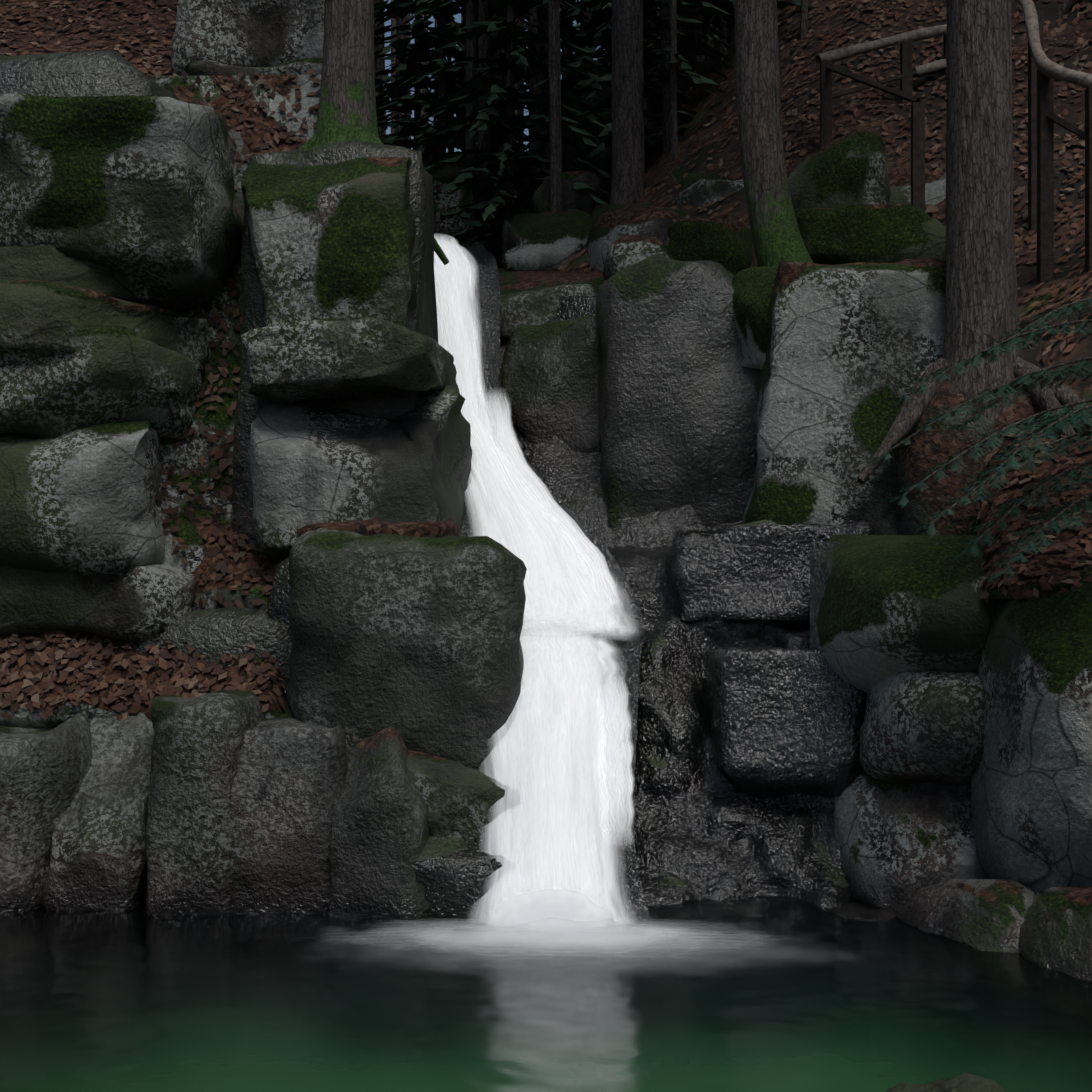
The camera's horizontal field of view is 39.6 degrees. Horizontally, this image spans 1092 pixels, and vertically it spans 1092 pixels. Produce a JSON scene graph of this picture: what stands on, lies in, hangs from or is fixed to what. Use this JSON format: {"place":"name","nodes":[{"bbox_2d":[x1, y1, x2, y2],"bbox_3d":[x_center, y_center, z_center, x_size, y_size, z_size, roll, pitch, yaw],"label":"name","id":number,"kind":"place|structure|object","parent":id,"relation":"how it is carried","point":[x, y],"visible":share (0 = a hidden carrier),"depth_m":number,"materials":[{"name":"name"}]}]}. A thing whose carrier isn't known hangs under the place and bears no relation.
{"place":"outdoors","nodes":[
{"label":"outdoors","id":0,"kind":"place"},
{"bbox_2d":[384,0,604,210],"label":"sky","id":1,"kind":"structure","parent":0,"point":[458,16],"materials":[{"name":"blue"}]},
{"bbox_2d":[0,895,1091,1091],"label":"pool","id":2,"kind":"structure","parent":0,"point":[137,999],"depth_m":9.14,"materials":[{"name":"liquid"}]},
{"bbox_2d":[305,614,873,979],"bbox_3d":[0.254,1.776,11.398,4.200,2.427,3.800,0,0,2],"label":"spray","id":3,"kind":"object","parent":2,"relation":"on","point":[549,920],"visible":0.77,"depth_m":10.70,"materials":[{"name":"white liquid"}]},
{"bbox_2d":[0,0,1091,431],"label":"terrain","id":4,"kind":"structure","parent":0,"point":[732,162],"depth_m":19.61,"materials":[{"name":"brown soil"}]},
{"bbox_2d":[0,0,1091,1091],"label":"rock wall","id":5,"kind":"structure","parent":4,"relation":"on","point":[840,684],"depth_m":12.59,"materials":[{"name":"stone"}]},
{"bbox_2d":[434,234,639,926],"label":"waterfall","id":6,"kind":"structure","parent":5,"relation":"on","point":[561,755],"depth_m":11.99,"materials":[{"name":"liquid"}]},
{"bbox_2d":[0,0,1091,720],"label":"fallen leaves","id":7,"kind":"object","parent":5,"relation":"on","point":[78,694],"visible":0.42,"depth_m":12.55,"materials":[{"name":"brown plant"}]},
{"bbox_2d":[867,297,1091,581],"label":"young spruce","id":8,"kind":"object","parent":7,"relation":"on","point":[1059,373],"depth_m":10.48,"materials":[{"name":"green plant"}]},
{"bbox_2d":[299,0,1091,483],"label":"spruce","id":9,"kind":"object","parent":4,"relation":"on","point":[981,304],"depth_m":20.44,"materials":[{"name":"brown plant"}]},
{"bbox_2d":[814,0,1091,285],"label":"railing","id":10,"kind":"object","parent":4,"relation":"on","point":[1044,71],"visible":0.83,"depth_m":16.33,"materials":[{"name":"brown wood"}]}
]}

